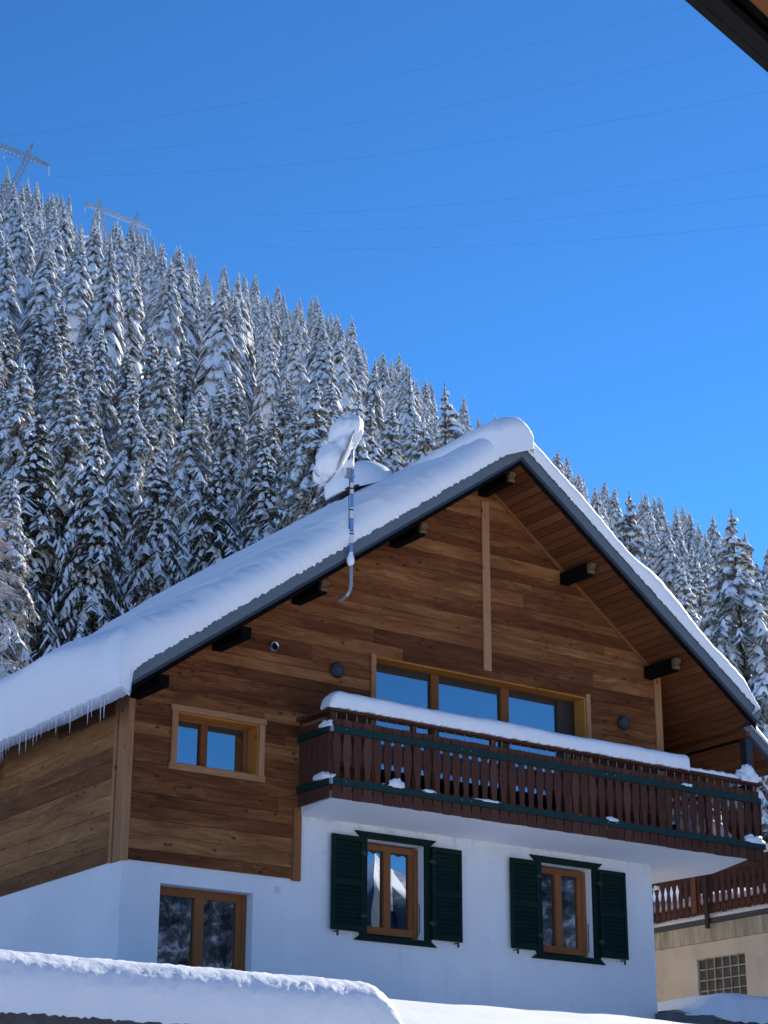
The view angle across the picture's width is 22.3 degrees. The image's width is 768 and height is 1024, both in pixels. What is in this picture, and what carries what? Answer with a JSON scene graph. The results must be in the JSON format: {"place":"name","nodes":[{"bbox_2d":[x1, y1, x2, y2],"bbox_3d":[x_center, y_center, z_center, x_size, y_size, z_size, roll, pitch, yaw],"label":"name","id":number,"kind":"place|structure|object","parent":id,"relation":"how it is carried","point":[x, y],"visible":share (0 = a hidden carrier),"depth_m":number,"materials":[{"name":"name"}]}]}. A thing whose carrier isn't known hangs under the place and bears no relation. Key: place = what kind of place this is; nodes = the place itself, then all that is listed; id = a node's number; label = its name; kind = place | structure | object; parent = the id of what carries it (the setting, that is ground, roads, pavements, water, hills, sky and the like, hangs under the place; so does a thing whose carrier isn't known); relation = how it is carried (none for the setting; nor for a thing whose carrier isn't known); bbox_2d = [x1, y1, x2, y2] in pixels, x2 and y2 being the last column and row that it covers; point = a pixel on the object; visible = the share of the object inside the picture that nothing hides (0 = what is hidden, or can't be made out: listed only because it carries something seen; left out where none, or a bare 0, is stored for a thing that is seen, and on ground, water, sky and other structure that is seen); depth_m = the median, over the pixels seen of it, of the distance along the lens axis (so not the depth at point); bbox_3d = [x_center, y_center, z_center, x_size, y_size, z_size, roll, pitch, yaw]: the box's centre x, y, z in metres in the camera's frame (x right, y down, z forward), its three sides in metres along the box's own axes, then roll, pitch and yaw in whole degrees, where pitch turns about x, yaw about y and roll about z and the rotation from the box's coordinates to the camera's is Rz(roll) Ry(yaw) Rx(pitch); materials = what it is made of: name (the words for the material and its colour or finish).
{"place":"outdoors","nodes":[
{"label":"outdoors","id":0,"kind":"place"},
{"bbox_2d":[0,0,767,576],"label":"sky","id":1,"kind":"structure","parent":0,"point":[642,359],"materials":[{"name":"blue"}]},
{"bbox_2d":[3,235,767,1023],"bbox_3d":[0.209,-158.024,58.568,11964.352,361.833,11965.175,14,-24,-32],"label":"ground","id":2,"kind":"structure","parent":0,"point":[421,1013],"depth_m":19.75,"materials":[{"name":"white snow"}]},
{"bbox_2d":[1,184,18,240],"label":"spruce tree","id":3,"kind":"object","parent":2,"relation":"on","point":[10,213],"visible":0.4,"depth_m":309.95,"materials":[{"name":"white plant"}]},
{"bbox_2d":[0,235,22,381],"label":"spruce tree","id":4,"kind":"object","parent":2,"relation":"on","point":[8,295],"visible":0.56,"depth_m":190.79,"materials":[{"name":"white plant"}]},
{"bbox_2d":[0,312,31,427],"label":"spruce tree","id":5,"kind":"object","parent":2,"relation":"on","point":[9,363],"visible":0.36,"depth_m":140.58,"materials":[{"name":"white plant"}]},
{"bbox_2d":[8,204,30,326],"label":"spruce tree","id":6,"kind":"object","parent":2,"relation":"on","point":[17,234],"visible":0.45,"depth_m":250.96,"materials":[{"name":"white plant"}]},
{"bbox_2d":[0,468,39,678],"bbox_3d":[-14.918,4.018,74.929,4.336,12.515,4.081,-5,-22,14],"label":"spruce tree","id":7,"kind":"object","parent":2,"relation":"on","point":[17,653],"visible":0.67,"depth_m":75.53,"materials":[{"name":"white plant"}]},
{"bbox_2d":[0,142,49,211],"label":"power pylon","id":8,"kind":"object","parent":2,"relation":"on","point":[27,153],"visible":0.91,"depth_m":348.25,"materials":[{"name":"metal"}]},
{"bbox_2d":[0,353,54,615],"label":"spruce tree","id":9,"kind":"object","parent":2,"relation":"on","point":[13,451],"visible":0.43,"depth_m":95.04,"materials":[{"name":"white plant"}]},
{"bbox_2d":[22,204,34,296],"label":"spruce tree","id":10,"kind":"object","parent":2,"relation":"on","point":[30,243],"visible":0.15,"depth_m":276.43,"materials":[{"name":"white plant"}]},
{"bbox_2d":[12,301,49,399],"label":"spruce tree","id":11,"kind":"object","parent":2,"relation":"on","point":[36,344],"visible":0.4,"depth_m":160.54,"materials":[{"name":"white plant"}]},
{"bbox_2d":[28,217,44,281],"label":"spruce tree","id":12,"kind":"object","parent":2,"relation":"on","point":[38,237],"visible":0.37,"depth_m":299.63,"materials":[{"name":"white plant"}]},
{"bbox_2d":[10,244,68,382],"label":"spruce tree","id":13,"kind":"object","parent":2,"relation":"on","point":[48,292],"visible":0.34,"depth_m":177.29,"materials":[{"name":"white plant"}]},
{"bbox_2d":[2,411,87,667],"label":"spruce tree","id":14,"kind":"object","parent":2,"relation":"on","point":[37,474],"visible":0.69,"depth_m":85.16,"materials":[{"name":"white plant"}]},
{"bbox_2d":[32,204,66,285],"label":"spruce tree","id":15,"kind":"object","parent":2,"relation":"on","point":[61,263],"visible":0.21,"depth_m":226.66,"materials":[{"name":"white plant"}]},
{"bbox_2d":[31,321,69,437],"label":"spruce tree","id":16,"kind":"object","parent":2,"relation":"on","point":[44,373],"visible":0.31,"depth_m":144.90,"materials":[{"name":"white plant"}]},
{"bbox_2d":[32,302,72,415],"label":"spruce tree","id":17,"kind":"object","parent":2,"relation":"on","point":[63,326],"visible":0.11,"depth_m":156.00,"materials":[{"name":"white plant"}]},
{"bbox_2d":[29,350,77,486],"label":"spruce tree","id":18,"kind":"object","parent":2,"relation":"on","point":[49,405],"visible":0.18,"depth_m":117.73,"materials":[{"name":"white plant"}]},
{"bbox_2d":[57,201,74,268],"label":"spruce tree","id":19,"kind":"object","parent":2,"relation":"on","point":[66,233],"visible":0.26,"depth_m":249.25,"materials":[{"name":"white plant"}]},
{"bbox_2d":[44,367,89,590],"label":"spruce tree","id":20,"kind":"object","parent":2,"relation":"on","point":[66,468],"visible":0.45,"depth_m":101.68,"materials":[{"name":"white plant"}]},
{"bbox_2d":[58,226,94,352],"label":"spruce tree","id":21,"kind":"object","parent":2,"relation":"on","point":[77,294],"visible":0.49,"depth_m":186.10,"materials":[{"name":"white plant"}]},
{"bbox_2d":[36,425,129,652],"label":"spruce tree","id":22,"kind":"object","parent":2,"relation":"on","point":[92,553],"visible":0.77,"depth_m":85.36,"materials":[{"name":"white plant"}]},
{"bbox_2d":[65,335,106,485],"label":"spruce tree","id":23,"kind":"object","parent":2,"relation":"on","point":[84,376],"visible":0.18,"depth_m":131.74,"materials":[{"name":"white plant"}]},
{"bbox_2d":[0,1012,177,1023],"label":"garden wall","id":24,"kind":"structure","parent":2,"relation":"on","point":[21,1018],"depth_m":12.05,"materials":[{"name":"grey stone"}]},
{"bbox_2d":[0,949,401,1023],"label":"snow bank","id":25,"kind":"structure","parent":24,"relation":"on","point":[69,986],"depth_m":12.34,"materials":[{"name":"white snow"}]},
{"bbox_2d":[74,378,105,484],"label":"spruce tree","id":26,"kind":"object","parent":2,"relation":"on","point":[88,416],"visible":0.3,"depth_m":125.22,"materials":[{"name":"white plant"}]},
{"bbox_2d":[83,220,104,304],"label":"spruce tree","id":27,"kind":"object","parent":2,"relation":"on","point":[94,257],"visible":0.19,"depth_m":198.68,"materials":[{"name":"white plant"}]},
{"bbox_2d":[77,233,125,452],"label":"spruce tree","id":28,"kind":"object","parent":2,"relation":"on","point":[106,309],"visible":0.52,"depth_m":168.74,"materials":[{"name":"white plant"}]},
{"bbox_2d":[91,321,120,483],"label":"spruce tree","id":29,"kind":"object","parent":2,"relation":"on","point":[109,418],"visible":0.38,"depth_m":138.32,"materials":[{"name":"white plant"}]},
{"bbox_2d":[109,224,137,322],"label":"spruce tree","id":30,"kind":"object","parent":2,"relation":"on","point":[122,262],"visible":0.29,"depth_m":214.97,"materials":[{"name":"white plant"}]},
{"bbox_2d":[108,342,143,462],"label":"spruce tree","id":31,"kind":"object","parent":2,"relation":"on","point":[124,378],"visible":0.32,"depth_m":154.23,"materials":[{"name":"white plant"}]},
{"bbox_2d":[103,369,154,579],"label":"spruce tree","id":32,"kind":"object","parent":2,"relation":"on","point":[123,484],"visible":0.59,"depth_m":110.40,"materials":[{"name":"white plant"}]},
{"bbox_2d":[116,255,144,422],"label":"spruce tree","id":33,"kind":"object","parent":2,"relation":"on","point":[133,335],"visible":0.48,"depth_m":177.11,"materials":[{"name":"white plant"}]},
{"bbox_2d":[116,332,176,452],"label":"spruce tree","id":34,"kind":"object","parent":2,"relation":"on","point":[150,357],"visible":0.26,"depth_m":143.35,"materials":[{"name":"white plant"}]},
{"bbox_2d":[139,241,153,314],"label":"spruce tree","id":35,"kind":"object","parent":2,"relation":"on","point":[146,275],"visible":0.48,"depth_m":314.22,"materials":[{"name":"white plant"}]},
{"bbox_2d":[116,453,186,607],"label":"spruce tree","id":36,"kind":"object","parent":2,"relation":"on","point":[150,575],"visible":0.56,"depth_m":90.25,"materials":[{"name":"white plant"}]},
{"bbox_2d":[132,406,173,526],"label":"spruce tree","id":37,"kind":"object","parent":2,"relation":"on","point":[152,437],"visible":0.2,"depth_m":118.07,"materials":[{"name":"white plant"}]},
{"bbox_2d":[142,342,182,489],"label":"spruce tree","id":38,"kind":"object","parent":2,"relation":"on","point":[163,405],"visible":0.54,"depth_m":136.15,"materials":[{"name":"white plant"}]},
{"bbox_2d":[144,259,185,386],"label":"spruce tree","id":39,"kind":"object","parent":2,"relation":"on","point":[167,326],"visible":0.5,"depth_m":188.34,"materials":[{"name":"white plant"}]},
{"bbox_2d":[171,337,197,436],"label":"spruce tree","id":40,"kind":"object","parent":2,"relation":"on","point":[184,390],"visible":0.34,"depth_m":162.67,"materials":[{"name":"white plant"}]},
{"bbox_2d":[173,245,199,400],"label":"spruce tree","id":41,"kind":"object","parent":2,"relation":"on","point":[188,323],"visible":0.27,"depth_m":221.60,"materials":[{"name":"white plant"}]},
{"bbox_2d":[165,396,213,576],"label":"spruce tree","id":42,"kind":"object","parent":2,"relation":"on","point":[189,491],"visible":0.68,"depth_m":110.31,"materials":[{"name":"white plant"}]},
{"bbox_2d":[186,389,214,483],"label":"spruce tree","id":43,"kind":"object","parent":2,"relation":"on","point":[200,407],"visible":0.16,"depth_m":131.22,"materials":[{"name":"white plant"}]},
{"bbox_2d":[181,455,241,580],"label":"spruce tree","id":44,"kind":"object","parent":2,"relation":"on","point":[216,536],"visible":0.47,"depth_m":92.73,"materials":[{"name":"white plant"}]},
{"bbox_2d":[205,375,227,469],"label":"spruce tree","id":45,"kind":"object","parent":2,"relation":"on","point":[216,412],"visible":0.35,"depth_m":153.47,"materials":[{"name":"white plant"}]},
{"bbox_2d":[188,275,245,454],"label":"spruce tree","id":46,"kind":"object","parent":2,"relation":"on","point":[219,353],"visible":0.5,"depth_m":174.95,"materials":[{"name":"white plant"}]},
{"bbox_2d":[209,375,251,539],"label":"spruce tree","id":47,"kind":"object","parent":2,"relation":"on","point":[231,436],"visible":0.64,"depth_m":143.23,"materials":[{"name":"white plant"}]},
{"bbox_2d":[227,286,253,442],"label":"spruce tree","id":48,"kind":"object","parent":2,"relation":"on","point":[237,325],"visible":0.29,"depth_m":197.84,"materials":[{"name":"white plant"}]},
{"bbox_2d":[227,273,256,412],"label":"spruce tree","id":49,"kind":"object","parent":2,"relation":"on","point":[247,327],"visible":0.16,"depth_m":228.54,"materials":[{"name":"white plant"}]},
{"bbox_2d":[231,407,265,542],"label":"spruce tree","id":50,"kind":"object","parent":2,"relation":"on","point":[255,439],"visible":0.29,"depth_m":137.59,"materials":[{"name":"white plant"}]},
{"bbox_2d":[252,316,266,398],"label":"spruce tree","id":51,"kind":"object","parent":2,"relation":"on","point":[259,343],"visible":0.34,"depth_m":236.91,"materials":[{"name":"white plant"}]},
{"bbox_2d":[234,441,287,551],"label":"spruce tree","id":52,"kind":"object","parent":2,"relation":"on","point":[264,493],"visible":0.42,"depth_m":97.80,"materials":[{"name":"white plant"}]},
{"bbox_2d":[247,327,280,457],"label":"spruce tree","id":53,"kind":"object","parent":2,"relation":"on","point":[266,394],"visible":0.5,"depth_m":185.32,"materials":[{"name":"white plant"}]},
{"bbox_2d":[243,409,285,542],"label":"spruce tree","id":54,"kind":"object","parent":2,"relation":"on","point":[272,440],"visible":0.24,"depth_m":124.08,"materials":[{"name":"white plant"}]},
{"bbox_2d":[254,383,292,484],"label":"spruce tree","id":55,"kind":"object","parent":2,"relation":"on","point":[282,414],"visible":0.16,"depth_m":150.39,"materials":[{"name":"white plant"}]},
{"bbox_2d":[275,405,298,510],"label":"spruce tree","id":56,"kind":"object","parent":2,"relation":"on","point":[288,447],"visible":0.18,"depth_m":119.62,"materials":[{"name":"white plant"}]},
{"bbox_2d":[281,317,309,414],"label":"spruce tree","id":57,"kind":"object","parent":2,"relation":"on","point":[297,375],"visible":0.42,"depth_m":202.58,"materials":[{"name":"white plant"}]},
{"bbox_2d":[273,377,328,532],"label":"spruce tree","id":58,"kind":"object","parent":2,"relation":"on","point":[299,485],"visible":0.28,"depth_m":88.15,"materials":[{"name":"white plant"}]},
{"bbox_2d":[0,165,608,523],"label":"forest","id":59,"kind":"object","parent":2,"relation":"on","point":[136,247],"visible":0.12,"depth_m":364.76,"materials":[{"name":"white plant"}]},
{"bbox_2d":[305,305,329,380],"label":"spruce tree","id":60,"kind":"object","parent":2,"relation":"on","point":[311,358],"visible":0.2,"depth_m":231.19,"materials":[{"name":"white plant"}]},
{"bbox_2d":[298,319,343,422],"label":"spruce tree","id":61,"kind":"object","parent":2,"relation":"on","point":[324,365],"visible":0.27,"depth_m":171.56,"materials":[{"name":"white plant"}]},
{"bbox_2d":[319,376,338,430],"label":"spruce tree","id":62,"kind":"object","parent":2,"relation":"on","point":[331,398],"visible":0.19,"depth_m":155.43,"materials":[{"name":"white plant"}]},
{"bbox_2d":[330,315,360,413],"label":"spruce tree","id":63,"kind":"object","parent":2,"relation":"on","point":[346,387],"visible":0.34,"depth_m":181.65,"materials":[{"name":"white plant"}]},
{"bbox_2d":[349,342,366,406],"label":"spruce tree","id":64,"kind":"object","parent":2,"relation":"on","point":[360,369],"visible":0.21,"depth_m":248.04,"materials":[{"name":"white plant"}]},
{"bbox_2d":[347,395,374,462],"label":"spruce tree","id":65,"kind":"object","parent":2,"relation":"on","point":[361,452],"visible":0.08,"depth_m":103.41,"materials":[{"name":"white plant"}]},
{"bbox_2d":[362,356,386,450],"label":"spruce tree","id":66,"kind":"object","parent":2,"relation":"on","point":[374,389],"visible":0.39,"depth_m":217.52,"materials":[{"name":"white plant"}]},
{"bbox_2d":[357,395,394,473],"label":"spruce tree","id":67,"kind":"object","parent":2,"relation":"on","point":[376,454],"visible":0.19,"depth_m":116.97,"materials":[{"name":"white plant"}]},
{"bbox_2d":[0,451,767,1018],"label":"chalet","id":68,"kind":"object","parent":2,"relation":"on","point":[178,805],"visible":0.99,"depth_m":27.79,"materials":[{"name":"wood"}]},
{"bbox_2d":[157,886,246,970],"bbox_3d":[-2.427,5.667,25.419,1.400,1.442,0.084,14,-24,-32],"label":"window","id":69,"kind":"structure","parent":68,"relation":"in","point":[197,928],"depth_m":25.52,"materials":[{"name":"wood"}]},
{"bbox_2d":[168,703,266,782],"bbox_3d":[-2.319,3.160,26.320,1.480,0.880,0.368,14,-24,-32],"label":"window","id":70,"kind":"structure","parent":68,"relation":"in","point":[202,743],"depth_m":26.43,"materials":[{"name":"wood"}]},
{"bbox_2d":[310,430,354,602],"bbox_3d":[-0.630,-0.070,27.234,0.583,2.633,0.679,-11,-23,28],"label":"antenna mast","id":71,"kind":"object","parent":68,"relation":"attached to","point":[349,474],"visible":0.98,"depth_m":27.30,"materials":[{"name":"metal"}]},
{"bbox_2d":[313,413,362,484],"bbox_3d":[-0.653,-0.901,27.558,0.798,1.102,0.692,14,-24,-32],"label":"snow mound","id":72,"kind":"object","parent":71,"relation":"on","point":[329,455],"visible":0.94,"depth_m":27.34,"materials":[{"name":"white snow"}]},
{"bbox_2d":[320,483,373,503],"bbox_3d":[-0.381,0.135,30.773,0.966,1.460,0.840,14,-24,-32],"label":"roof vent","id":73,"kind":"object","parent":68,"relation":"on","point":[344,494],"visible":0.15,"depth_m":30.72,"materials":[{"name":"black metal"}]},
{"bbox_2d":[324,460,392,500],"bbox_3d":[-0.382,-0.468,30.995,1.181,0.723,1.000,14,-24,-32],"label":"snow mound","id":74,"kind":"object","parent":73,"relation":"on","point":[367,472],"visible":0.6,"depth_m":30.57,"materials":[{"name":"white snow"}]},
{"bbox_2d":[0,417,767,749],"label":"snow blanket","id":75,"kind":"object","parent":68,"relation":"on","point":[110,657],"visible":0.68,"depth_m":26.97,"materials":[{"name":"white snow"}]},
{"bbox_2d":[353,830,436,947],"bbox_3d":[0.105,5.298,27.293,1.400,1.500,0.252,14,-24,-32],"label":"window","id":76,"kind":"structure","parent":68,"relation":"in","point":[391,904],"depth_m":27.37,"materials":[{"name":"wood"}]},
{"bbox_2d":[370,653,592,815],"bbox_3d":[1.410,3.528,28.964,4.135,2.250,0.364,14,-24,-32],"label":"window","id":77,"kind":"structure","parent":68,"relation":"in","point":[402,682],"depth_m":29.29,"materials":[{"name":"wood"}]},
{"bbox_2d":[320,691,689,770],"bbox_3d":[1.914,3.213,28.261,6.637,0.277,0.318,14,-24,-32],"label":"snow loaf","id":78,"kind":"object","parent":68,"relation":"on","point":[382,707],"visible":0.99,"depth_m":27.93,"materials":[{"name":"white snow"}]},
{"bbox_2d":[529,854,605,964],"bbox_3d":[2.662,5.929,28.964,1.400,1.500,0.252,14,-24,-32],"label":"window","id":79,"kind":"structure","parent":68,"relation":"in","point":[564,924],"depth_m":29.05,"materials":[{"name":"wood"}]},
{"bbox_2d":[377,349,391,418],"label":"spruce tree","id":80,"kind":"object","parent":2,"relation":"on","point":[384,380],"visible":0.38,"depth_m":286.20,"materials":[{"name":"white plant"}]},
{"bbox_2d":[380,407,406,473],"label":"spruce tree","id":81,"kind":"object","parent":2,"relation":"on","point":[390,438],"visible":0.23,"depth_m":156.02,"materials":[{"name":"white plant"}]},
{"bbox_2d":[389,364,421,462],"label":"spruce tree","id":82,"kind":"object","parent":2,"relation":"on","point":[407,408],"visible":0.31,"depth_m":171.60,"materials":[{"name":"white plant"}]},
{"bbox_2d":[409,413,436,464],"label":"spruce tree","id":83,"kind":"object","parent":2,"relation":"on","point":[425,441],"visible":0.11,"depth_m":88.44,"materials":[{"name":"white plant"}]},
{"bbox_2d":[431,382,464,450],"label":"spruce tree","id":84,"kind":"object","parent":2,"relation":"on","point":[455,428],"visible":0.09,"depth_m":78.69,"materials":[{"name":"white plant"}]},
{"bbox_2d":[608,484,624,543],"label":"spruce tree","id":85,"kind":"object","parent":2,"relation":"on","point":[616,515],"visible":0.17,"depth_m":174.44,"materials":[{"name":"white plant"}]},
{"bbox_2d":[612,490,680,798],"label":"spruce tree","id":86,"kind":"object","parent":2,"relation":"on","point":[635,550],"visible":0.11,"depth_m":84.11,"materials":[{"name":"white plant"}]},
{"bbox_2d":[654,519,679,595],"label":"spruce tree","id":87,"kind":"object","parent":2,"relation":"on","point":[665,567],"visible":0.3,"depth_m":170.78,"materials":[{"name":"white plant"}]},
{"bbox_2d":[670,508,688,571],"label":"spruce tree","id":88,"kind":"object","parent":2,"relation":"on","point":[677,535],"visible":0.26,"depth_m":195.84,"materials":[{"name":"white plant"}]},
{"bbox_2d":[676,569,703,632],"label":"spruce tree","id":89,"kind":"object","parent":2,"relation":"on","point":[684,600],"visible":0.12,"depth_m":95.08,"materials":[{"name":"white plant"}]},
{"bbox_2d":[692,565,708,619],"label":"spruce tree","id":90,"kind":"object","parent":2,"relation":"on","point":[699,584],"visible":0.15,"depth_m":119.10,"materials":[{"name":"white plant"}]},
{"bbox_2d":[655,1012,758,1023],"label":"stone wall","id":91,"kind":"structure","parent":2,"relation":"on","point":[680,1017],"depth_m":29.14,"materials":[{"name":"grey stone"}]},
{"bbox_2d":[657,993,767,1023],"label":"snow drift","id":92,"kind":"object","parent":91,"relation":"on","point":[738,1007],"visible":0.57,"depth_m":29.78,"materials":[{"name":"white snow"}]},
{"bbox_2d":[652,852,767,1023],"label":"house","id":93,"kind":"structure","parent":2,"relation":"on","point":[709,954],"depth_m":34.07,"materials":[{"name":"paint"}]},
{"bbox_2d":[653,883,767,924],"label":"snow drift","id":94,"kind":"object","parent":93,"relation":"on","point":[726,898],"visible":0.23,"depth_m":34.42,"materials":[{"name":"white snow"}]},
{"bbox_2d":[698,953,746,994],"bbox_3d":[5.909,8.167,33.754,0.090,0.937,1.192,14,-24,-32],"label":"glass block window","id":95,"kind":"structure","parent":93,"relation":"in","point":[722,974],"depth_m":33.79,"materials":[{"name":"glass"}]},
{"bbox_2d":[707,512,721,563],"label":"spruce tree","id":96,"kind":"object","parent":2,"relation":"on","point":[713,535],"visible":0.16,"depth_m":189.94,"materials":[{"name":"white plant"}]},
{"bbox_2d":[696,551,733,799],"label":"spruce tree","id":97,"kind":"object","parent":2,"relation":"on","point":[707,624],"visible":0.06,"depth_m":88.45,"materials":[{"name":"white plant"}]},
{"bbox_2d":[685,0,767,71],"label":"nearby house","id":98,"kind":"structure","parent":2,"relation":"on","point":[742,25],"depth_m":5.12,"materials":[{"name":"metal"}]},
{"bbox_2d":[695,509,767,841],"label":"spruce tree","id":99,"kind":"object","parent":2,"relation":"on","point":[736,597],"visible":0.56,"depth_m":73.52,"materials":[{"name":"white plant"}]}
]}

